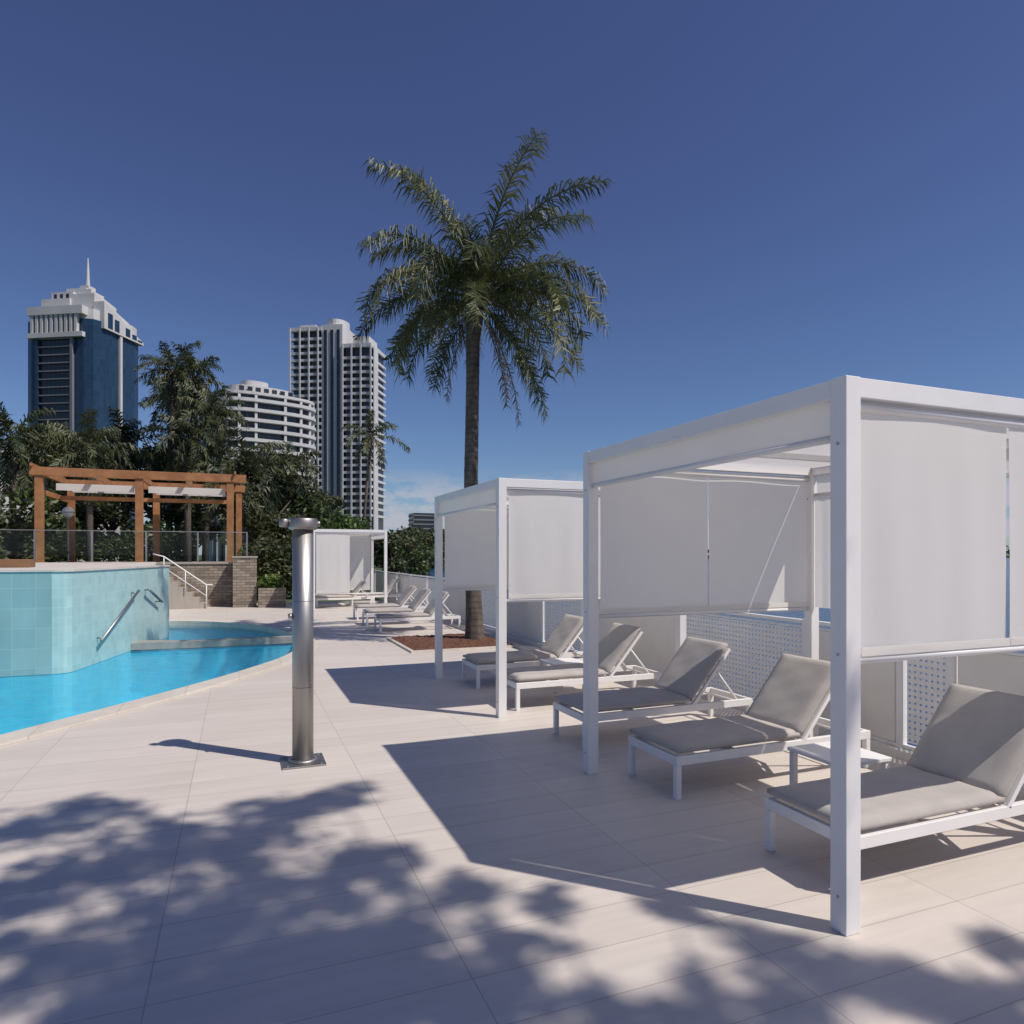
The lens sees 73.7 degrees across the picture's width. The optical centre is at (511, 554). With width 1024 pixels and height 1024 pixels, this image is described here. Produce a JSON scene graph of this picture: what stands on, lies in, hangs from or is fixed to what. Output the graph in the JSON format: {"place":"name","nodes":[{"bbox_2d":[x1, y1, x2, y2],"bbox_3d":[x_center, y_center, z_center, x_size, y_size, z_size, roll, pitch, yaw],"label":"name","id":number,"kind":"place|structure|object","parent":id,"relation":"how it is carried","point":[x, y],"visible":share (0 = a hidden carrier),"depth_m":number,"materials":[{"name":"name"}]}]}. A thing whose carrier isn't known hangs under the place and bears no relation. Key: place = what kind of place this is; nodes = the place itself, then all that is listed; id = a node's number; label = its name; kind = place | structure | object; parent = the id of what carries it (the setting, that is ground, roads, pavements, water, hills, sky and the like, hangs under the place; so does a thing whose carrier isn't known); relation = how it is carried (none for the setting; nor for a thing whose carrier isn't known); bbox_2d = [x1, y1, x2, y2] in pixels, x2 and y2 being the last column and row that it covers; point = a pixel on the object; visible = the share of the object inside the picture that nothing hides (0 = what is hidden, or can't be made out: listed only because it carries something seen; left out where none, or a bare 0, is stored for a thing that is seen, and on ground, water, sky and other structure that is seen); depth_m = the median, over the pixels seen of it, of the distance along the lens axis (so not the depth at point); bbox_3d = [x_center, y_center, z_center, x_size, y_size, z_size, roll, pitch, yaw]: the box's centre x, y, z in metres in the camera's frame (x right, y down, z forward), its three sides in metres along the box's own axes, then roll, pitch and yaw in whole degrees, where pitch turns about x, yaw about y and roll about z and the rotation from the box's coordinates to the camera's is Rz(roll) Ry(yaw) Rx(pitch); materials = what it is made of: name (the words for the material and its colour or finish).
{"place":"outdoors","nodes":[
{"label":"outdoors","id":0,"kind":"place"},
{"bbox_2d":[0,626,291,733],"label":"pool water","id":1,"kind":"structure","parent":0,"point":[148,673],"depth_m":10.17,"materials":[{"name":"blue liquid"}]},
{"bbox_2d":[134,561,225,561],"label":"terrace","id":2,"kind":"structure","parent":0,"point":[188,561],"depth_m":29.97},
{"bbox_2d":[61,506,74,561],"bbox_3d":[-16.900,-0.767,26.000,0.444,2.135,0.444,0,0,-22],"label":"globe lamp","id":3,"kind":"object","parent":2,"relation":"on","point":[68,512],"visible":0.99,"depth_m":25.95,"materials":[{"name":"silver metal"}]},
{"bbox_2d":[29,463,245,561],"bbox_3d":[-13.820,-1.380,26.137,6.750,3.360,4.800,0,0,-22],"label":"timber pergola","id":4,"kind":"object","parent":2,"relation":"on","point":[101,483],"visible":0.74,"depth_m":24.97,"materials":[{"name":"brown wood"}]},
{"bbox_2d":[0,600,1023,1023],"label":"pool deck","id":5,"kind":"structure","parent":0,"point":[424,846],"depth_m":3.61,"materials":[{"name":"tile"}]},
{"bbox_2d":[0,562,169,734],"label":"tiled pool wall","id":6,"kind":"structure","parent":5,"relation":"on","point":[57,618],"depth_m":10.53,"materials":[{"name":"teal tile"}]},
{"bbox_2d":[0,559,34,567],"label":"timber edging","id":7,"kind":"object","parent":6,"relation":"on","point":[15,563],"visible":0.96,"depth_m":11.86,"materials":[{"name":"brown wood"}]},
{"bbox_2d":[97,589,139,641],"bbox_3d":[-6.958,1.050,12.086,0.124,0.786,1.691,0,0,-10],"label":"handrail","id":8,"kind":"object","parent":6,"relation":"attached to","point":[103,637],"visible":1,"depth_m":11.97,"materials":[{"name":"silver metal"}]},
{"bbox_2d":[145,588,162,602],"bbox_3d":[-7.257,0.830,13.819,0.124,0.347,0.809,0,0,-10],"label":"handrail","id":9,"kind":"object","parent":6,"relation":"attached to","point":[154,594],"visible":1,"depth_m":13.75,"materials":[{"name":"silver metal"}]},
{"bbox_2d":[36,562,232,606],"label":"stone retaining wall","id":10,"kind":"structure","parent":5,"relation":"on","point":[218,576],"depth_m":22.31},
{"bbox_2d":[0,529,247,562],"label":"glass balustrade","id":11,"kind":"object","parent":10,"relation":"on","point":[131,531],"visible":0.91,"depth_m":21.79,"materials":[{"name":"silver metal"}]},
{"bbox_2d":[0,619,315,746],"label":"pool coping","id":12,"kind":"object","parent":5,"relation":"on","point":[54,726],"visible":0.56,"depth_m":8.46,"materials":[{"name":"stone"}]},
{"bbox_2d":[153,553,212,608],"bbox_3d":[-10.243,0.830,21.267,1.685,1.739,0.040,0,0,-22],"label":"stair railing","id":13,"kind":"object","parent":5,"relation":"on","point":[185,577],"visible":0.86,"depth_m":21.28,"materials":[{"name":"white metal"}]},
{"bbox_2d":[169,577,207,608],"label":"stone stairs","id":14,"kind":"structure","parent":5,"relation":"on","point":[179,598],"depth_m":21.30,"materials":[{"name":"beige stone"}]},
{"bbox_2d":[169,628,269,639],"bbox_3d":[-10.028,2.281,7.931,10.738,1.138,19.097,0,0,15],"label":"pool basin","id":15,"kind":"object","parent":5,"relation":"in","point":[216,634],"visible":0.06,"depth_m":17.18,"materials":[{"name":"tile"}]},
{"bbox_2d":[131,635,291,700],"bbox_3d":[-6.042,2.252,13.369,3.416,1.175,0.745,0,0,-13],"label":"pool ledge","id":16,"kind":"object","parent":15,"relation":"on","point":[150,645],"visible":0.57,"depth_m":13.15,"materials":[{"name":"blue tile"}]},
{"bbox_2d":[232,556,257,607],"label":"stone pillar","id":17,"kind":"structure","parent":5,"relation":"on","point":[244,581],"depth_m":22.07,"materials":[{"name":"beige brick"}]},
{"bbox_2d":[257,572,285,607],"bbox_3d":[-7.886,1.143,22.382,0.982,1.113,0.787,0,0,-22],"label":"stone planter","id":18,"kind":"object","parent":5,"relation":"on","point":[272,592],"visible":1,"depth_m":22.11,"materials":[{"name":"beige brick"}]},
{"bbox_2d":[279,518,326,769],"bbox_3d":[-1.721,0.702,5.594,0.356,1.997,0.340,0,0,-22],"label":"outdoor shower","id":19,"kind":"object","parent":5,"relation":"on","point":[301,616],"visible":1,"depth_m":5.53,"materials":[{"name":"silver metal"}]},
{"bbox_2d":[315,580,374,607],"bbox_3d":[-5.506,1.274,22.467,1.860,0.852,0.620,0,0,-21],"label":"sun lounger","id":20,"kind":"object","parent":5,"relation":"on","point":[360,585],"visible":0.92,"depth_m":22.28,"materials":[{"name":"white fabric"}]},
{"bbox_2d":[314,529,386,608],"bbox_3d":[-5.579,0.450,22.761,2.343,2.500,2.500,0,0,-22],"label":"poolside cabana","id":21,"kind":"object","parent":5,"relation":"on","point":[343,561],"visible":0.74,"depth_m":21.59,"materials":[{"name":"white fabric"}]},
{"bbox_2d":[349,579,400,604],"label":"sun lounger","id":22,"kind":"object","parent":5,"relation":"on","point":[390,585],"visible":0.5,"depth_m":23.66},
{"bbox_2d":[353,585,425,619],"bbox_3d":[-3.291,1.274,18.405,1.860,0.852,0.620,0,0,-22],"label":"sun lounger","id":23,"kind":"object","parent":5,"relation":"on","point":[404,596],"visible":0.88,"depth_m":18.27,"materials":[{"name":"white fabric"}]},
{"bbox_2d":[362,588,434,625],"bbox_3d":[-2.722,1.274,16.905,1.860,0.852,0.620,0,0,-22],"label":"sun lounger","id":24,"kind":"object","parent":5,"relation":"on","point":[416,601],"visible":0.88,"depth_m":16.78,"materials":[{"name":"white fabric"}]},
{"bbox_2d":[374,591,460,632],"bbox_3d":[-2.148,1.274,15.536,1.860,0.852,0.620,0,0,-23],"label":"sun lounger","id":25,"kind":"object","parent":5,"relation":"on","point":[427,612],"visible":0.81,"depth_m":15.36,"materials":[{"name":"white fabric"}]},
{"bbox_2d":[386,633,518,652],"bbox_3d":[-1.198,1.658,13.148,2.020,0.081,2.120,0,0,-22],"label":"mulch bed","id":26,"kind":"object","parent":5,"relation":"on","point":[426,643],"visible":0.78,"depth_m":12.64,"materials":[{"name":"wood"}]},
{"bbox_2d":[353,128,613,639],"bbox_3d":[-0.723,-2.979,13.371,4.948,9.358,5.359,0,0,-22],"label":"palm tree","id":27,"kind":"object","parent":5,"relation":"on","point":[471,276],"visible":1,"depth_m":12.86,"materials":[{"name":"green plant"}]},
{"bbox_2d":[462,614,605,688],"bbox_3d":[0.303,1.274,9.257,1.860,0.852,0.620,0,0,-22],"label":"sun lounger","id":28,"kind":"object","parent":5,"relation":"on","point":[561,636],"visible":0.85,"depth_m":9.14,"materials":[{"name":"grey fabric"}]},
{"bbox_2d":[435,478,685,717],"bbox_3d":[0.482,0.450,8.685,2.343,2.500,2.500,0,0,-22],"label":"poolside cabana","id":29,"kind":"object","parent":5,"relation":"on","point":[526,545],"visible":0.63,"depth_m":7.42,"materials":[{"name":"white"}]},
{"bbox_2d":[539,657,582,692],"bbox_3d":[0.648,1.525,8.692,0.460,0.350,0.460,0,0,-22],"label":"side table","id":30,"kind":"object","parent":5,"relation":"on","point":[560,661],"visible":0.42,"depth_m":8.63,"materials":[{"name":"white metal"}]},
{"bbox_2d":[507,623,661,710],"bbox_3d":[0.803,1.274,8.044,1.860,0.852,0.620,0,0,-21],"label":"sun lounger","id":31,"kind":"object","parent":5,"relation":"on","point":[615,641],"visible":0.8,"depth_m":7.92,"materials":[{"name":"grey fabric"}]},
{"bbox_2d":[553,636,752,748],"bbox_3d":[1.369,1.274,6.582,1.860,0.852,0.620,0,0,-23],"label":"sun lounger","id":32,"kind":"object","parent":5,"relation":"on","point":[685,675],"visible":0.92,"depth_m":6.49,"materials":[{"name":"grey fabric"}]},
{"bbox_2d":[374,570,1023,796],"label":"wall","id":33,"kind":"structure","parent":5,"relation":"on","point":[885,704],"depth_m":7.25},
{"bbox_2d":[628,653,869,799],"bbox_3d":[1.878,1.274,5.364,1.860,0.852,0.620,0,0,-23],"label":"sun lounger","id":34,"kind":"object","parent":5,"relation":"on","point":[787,702],"visible":0.92,"depth_m":5.25,"materials":[{"name":"grey fabric"}]},
{"bbox_2d":[583,375,1023,936],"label":"poolside cabana","id":35,"kind":"object","parent":5,"relation":"on","point":[878,529],"visible":0.99,"depth_m":3.46,"materials":[{"name":"white metal"}]},
{"bbox_2d":[787,741,891,784],"bbox_3d":[2.234,1.525,4.674,0.460,0.350,0.460,0,0,-22],"label":"side table","id":36,"kind":"object","parent":5,"relation":"on","point":[820,751],"visible":0.39,"depth_m":4.68,"materials":[{"name":"white metal"}]},
{"bbox_2d":[765,683,1023,851],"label":"sun lounger","id":37,"kind":"object","parent":5,"relation":"on","point":[968,753],"visible":0.89,"depth_m":3.91,"materials":[{"name":"grey fabric"}]},
{"bbox_2d":[0,0,1023,554],"label":"sky","id":38,"kind":"structure","parent":0,"point":[802,194],"materials":[{"name":"blue"}]},
{"bbox_2d":[181,555,1009,602],"bbox_3d":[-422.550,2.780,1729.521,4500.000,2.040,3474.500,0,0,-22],"label":"land","id":39,"kind":"structure","parent":0,"point":[288,599],"depth_m":31.76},
{"bbox_2d":[0,509,68,561],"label":"broadleaf tree","id":40,"kind":"object","parent":39,"relation":"on","point":[21,546],"visible":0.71,"depth_m":24.03,"materials":[{"name":"green plant"}]},
{"bbox_2d":[0,401,69,510],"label":"background palm","id":41,"kind":"object","parent":39,"relation":"on","point":[9,472],"visible":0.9,"depth_m":31.87,"materials":[{"name":"green plant"}]},
{"bbox_2d":[0,482,82,559],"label":"broadleaf tree","id":42,"kind":"object","parent":39,"relation":"on","point":[51,521],"visible":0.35,"depth_m":29.10,"materials":[{"name":"green plant"}]},
{"bbox_2d":[0,421,87,515],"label":"background palm","id":43,"kind":"object","parent":39,"relation":"on","point":[52,458],"visible":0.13,"depth_m":35.81,"materials":[{"name":"green plant"}]},
{"bbox_2d":[0,450,119,561],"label":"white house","id":44,"kind":"structure","parent":39,"relation":"on","point":[7,501],"depth_m":44.41,"materials":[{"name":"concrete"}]},
{"bbox_2d":[19,472,47,500],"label":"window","id":45,"kind":"structure","parent":44,"relation":"in","point":[21,472],"depth_m":44.41,"materials":[{"name":"glass"}]},
{"bbox_2d":[17,451,108,521],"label":"broadleaf tree","id":46,"kind":"object","parent":39,"relation":"on","point":[63,494],"visible":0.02,"depth_m":36.98,"materials":[{"name":"green plant"}]},
{"bbox_2d":[45,520,111,561],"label":"broadleaf tree","id":47,"kind":"object","parent":39,"relation":"on","point":[79,555],"visible":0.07,"depth_m":34.14,"materials":[{"name":"green plant"}]},
{"bbox_2d":[14,407,150,561],"bbox_3d":[-20.424,-2.560,32.886,4.661,8.620,4.504,0,0,19],"label":"background palm","id":48,"kind":"object","parent":39,"relation":"on","point":[91,459],"visible":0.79,"depth_m":32.65,"materials":[{"name":"green plant"}]},
{"bbox_2d":[27,258,143,554],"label":"glass tower","id":49,"kind":"structure","parent":39,"relation":"on","point":[84,342],"depth_m":284.23,"materials":[{"name":"blue glass"}]},
{"bbox_2d":[108,313,112,329],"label":"crown window","id":50,"kind":"structure","parent":49,"relation":"in","point":[110,317],"depth_m":289.08,"materials":[{"name":"blue glass"}]},
{"bbox_2d":[115,320,119,332],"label":"crown window","id":51,"kind":"structure","parent":49,"relation":"in","point":[117,323],"depth_m":293.28,"materials":[{"name":"blue glass"}]},
{"bbox_2d":[126,328,129,337],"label":"crown window","id":52,"kind":"structure","parent":49,"relation":"in","point":[127,330],"depth_m":299.72,"materials":[{"name":"blue glass"}]},
{"bbox_2d":[62,500,131,559],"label":"broadleaf tree","id":53,"kind":"object","parent":39,"relation":"on","point":[104,512],"visible":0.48,"depth_m":35.24,"materials":[{"name":"green plant"}]},
{"bbox_2d":[60,455,158,561],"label":"broadleaf tree","id":54,"kind":"object","parent":39,"relation":"on","point":[130,506],"visible":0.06,"depth_m":39.45,"materials":[{"name":"green plant"}]},
{"bbox_2d":[82,406,176,560],"bbox_3d":[-21.398,-3.090,38.085,5.087,9.680,5.088,0,0,-22],"label":"background palm","id":55,"kind":"object","parent":39,"relation":"on","point":[128,439],"visible":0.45,"depth_m":37.66,"materials":[{"name":"green plant"}]},
{"bbox_2d":[96,517,176,561],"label":"broadleaf tree","id":56,"kind":"object","parent":39,"relation":"on","point":[123,546],"visible":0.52,"depth_m":33.61,"materials":[{"name":"green plant"}]},
{"bbox_2d":[129,442,184,513],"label":"broadleaf tree","id":57,"kind":"object","parent":39,"relation":"on","point":[151,449],"visible":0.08,"depth_m":41.13,"materials":[{"name":"green plant"}]},
{"bbox_2d":[132,340,215,554],"bbox_3d":[-17.768,-4.817,36.069,3.887,13.140,4.023,0,0,42],"label":"background palm","id":58,"kind":"object","parent":39,"relation":"on","point":[168,362],"visible":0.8,"depth_m":35.87,"materials":[{"name":"green plant"}]},
{"bbox_2d":[138,376,218,560],"bbox_3d":[-19.525,-4.502,40.072,4.274,12.504,4.416,0,0,-22],"label":"background palm","id":59,"kind":"object","parent":39,"relation":"on","point":[149,400],"visible":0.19,"depth_m":39.42,"materials":[{"name":"green plant"}]},
{"bbox_2d":[139,412,225,560],"bbox_3d":[-16.351,-2.827,33.936,4.101,9.153,4.013,0,0,-22],"label":"background palm","id":60,"kind":"object","parent":39,"relation":"on","point":[189,451],"visible":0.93,"depth_m":33.84,"materials":[{"name":"green plant"}]},
{"bbox_2d":[144,497,222,560],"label":"broadleaf tree","id":61,"kind":"object","parent":39,"relation":"on","point":[177,516],"visible":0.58,"depth_m":35.48,"materials":[{"name":"green plant"}]},
{"bbox_2d":[146,442,228,520],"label":"broadleaf tree","id":62,"kind":"object","parent":39,"relation":"on","point":[162,470],"visible":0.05,"depth_m":38.66,"materials":[{"name":"green plant"}]},
{"bbox_2d":[160,341,232,560],"bbox_3d":[-17.099,-4.721,37.143,3.817,12.942,4.383,0,0,-22],"label":"background palm","id":63,"kind":"object","parent":39,"relation":"on","point":[202,383],"visible":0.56,"depth_m":36.65,"materials":[{"name":"green plant"}]},
{"bbox_2d":[173,384,248,560],"bbox_3d":[-15.554,-3.495,35.155,3.698,10.498,3.827,0,0,44],"label":"background palm","id":64,"kind":"object","parent":39,"relation":"on","point":[221,412],"visible":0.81,"depth_m":34.86,"materials":[{"name":"green plant"}]},
{"bbox_2d":[181,461,275,561],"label":"background palm","id":65,"kind":"object","parent":39,"relation":"on","point":[222,508],"visible":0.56,"depth_m":29.66,"materials":[{"name":"green plant"}]},
{"bbox_2d":[197,424,300,542],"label":"background palm","id":66,"kind":"object","parent":39,"relation":"on","point":[242,458],"visible":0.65,"depth_m":35.61,"materials":[{"name":"green plant"}]},
{"bbox_2d":[202,458,300,548],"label":"broadleaf tree","id":67,"kind":"object","parent":39,"relation":"on","point":[290,478],"visible":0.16,"depth_m":37.70,"materials":[{"name":"green plant"}]},
{"bbox_2d":[237,540,269,598],"bbox_3d":[-10.180,0.588,27.004,1.696,2.364,1.310,0,0,-22],"label":"hedge shrub","id":68,"kind":"object","parent":39,"relation":"on","point":[252,550],"visible":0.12,"depth_m":26.84,"materials":[{"name":"green plant"}]},
{"bbox_2d":[209,380,315,560],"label":"terraced apartment block","id":69,"kind":"structure","parent":39,"relation":"on","point":[271,414],"depth_m":178.33,"materials":[{"name":"white concrete"}]},
{"bbox_2d":[235,509,308,553],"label":"broadleaf tree","id":70,"kind":"object","parent":39,"relation":"on","point":[276,531],"visible":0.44,"depth_m":29.36,"materials":[{"name":"green plant"}]},
{"bbox_2d":[253,540,291,591],"bbox_3d":[-9.341,0.626,26.508,1.695,2.394,1.389,0,0,-22],"label":"hedge shrub","id":71,"kind":"object","parent":39,"relation":"on","point":[263,566],"visible":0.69,"depth_m":26.31,"materials":[{"name":"green plant"}]},
{"bbox_2d":[268,541,291,598],"bbox_3d":[-8.895,0.611,27.021,1.701,2.312,1.329,0,0,-22],"label":"hedge shrub","id":72,"kind":"object","parent":39,"relation":"on","point":[287,568],"visible":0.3,"depth_m":26.73,"materials":[{"name":"green plant"}]},
{"bbox_2d":[247,441,321,512],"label":"background palm","id":73,"kind":"object","parent":39,"relation":"on","point":[294,459],"visible":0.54,"depth_m":39.87,"materials":[{"name":"green plant"}]},
{"bbox_2d":[260,476,336,541],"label":"broadleaf tree","id":74,"kind":"object","parent":39,"relation":"on","point":[313,508],"visible":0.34,"depth_m":40.02,"materials":[{"name":"green plant"}]},
{"bbox_2d":[290,489,345,528],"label":"broadleaf tree","id":75,"kind":"object","parent":39,"relation":"on","point":[335,502],"visible":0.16,"depth_m":49.54,"materials":[{"name":"green plant"}]},
{"bbox_2d":[289,319,385,550],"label":"apartment tower","id":76,"kind":"structure","parent":39,"relation":"on","point":[338,382],"depth_m":242.12,"materials":[{"name":"white concrete"}]},
{"bbox_2d":[315,510,372,534],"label":"broadleaf tree","id":77,"kind":"object","parent":39,"relation":"on","point":[342,523],"visible":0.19,"depth_m":35.38,"materials":[{"name":"green plant"}]},
{"bbox_2d":[340,410,410,528],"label":"background palm","id":78,"kind":"object","parent":39,"relation":"on","point":[370,436],"visible":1,"depth_m":42.01,"materials":[{"name":"green plant"}]},
{"bbox_2d":[374,529,419,576],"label":"riverside tree","id":79,"kind":"object","parent":39,"relation":"on","point":[394,544],"visible":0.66,"depth_m":68.39,"materials":[{"name":"green plant"}]},
{"bbox_2d":[375,531,433,575],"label":"riverside tree","id":80,"kind":"object","parent":39,"relation":"on","point":[423,567],"visible":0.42,"depth_m":93.93,"materials":[{"name":"green plant"}]},
{"bbox_2d":[397,525,434,563],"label":"riverside tree","id":81,"kind":"object","parent":39,"relation":"on","point":[429,538],"visible":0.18,"depth_m":119.15,"materials":[{"name":"green plant"}]},
{"bbox_2d":[408,513,434,531],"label":"distant block","id":82,"kind":"structure","parent":39,"relation":"on","point":[425,521],"depth_m":513.94,"materials":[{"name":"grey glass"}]},
{"bbox_2d":[417,532,444,568],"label":"riverside tree","id":83,"kind":"object","parent":39,"relation":"on","point":[432,558],"visible":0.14,"depth_m":138.53,"materials":[{"name":"green plant"}]},
{"bbox_2d":[422,527,444,557],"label":"riverside tree","id":84,"kind":"object","parent":39,"relation":"on","point":[431,530],"visible":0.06,"depth_m":169.43,"materials":[{"name":"green plant"}]},
{"bbox_2d":[708,545,1009,557],"bbox_3d":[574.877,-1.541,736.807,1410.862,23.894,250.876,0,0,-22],"label":"shore wood","id":85,"kind":"object","parent":39,"relation":"on","point":[1008,552],"visible":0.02,"depth_m":684.94,"materials":[{"name":"green plant"}]},
{"bbox_2d":[380,558,1023,746],"bbox_3d":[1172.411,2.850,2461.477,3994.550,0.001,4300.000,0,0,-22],"label":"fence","id":86,"kind":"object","parent":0,"point":[824,614],"depth_m":28.27,"materials":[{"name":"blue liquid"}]}
]}

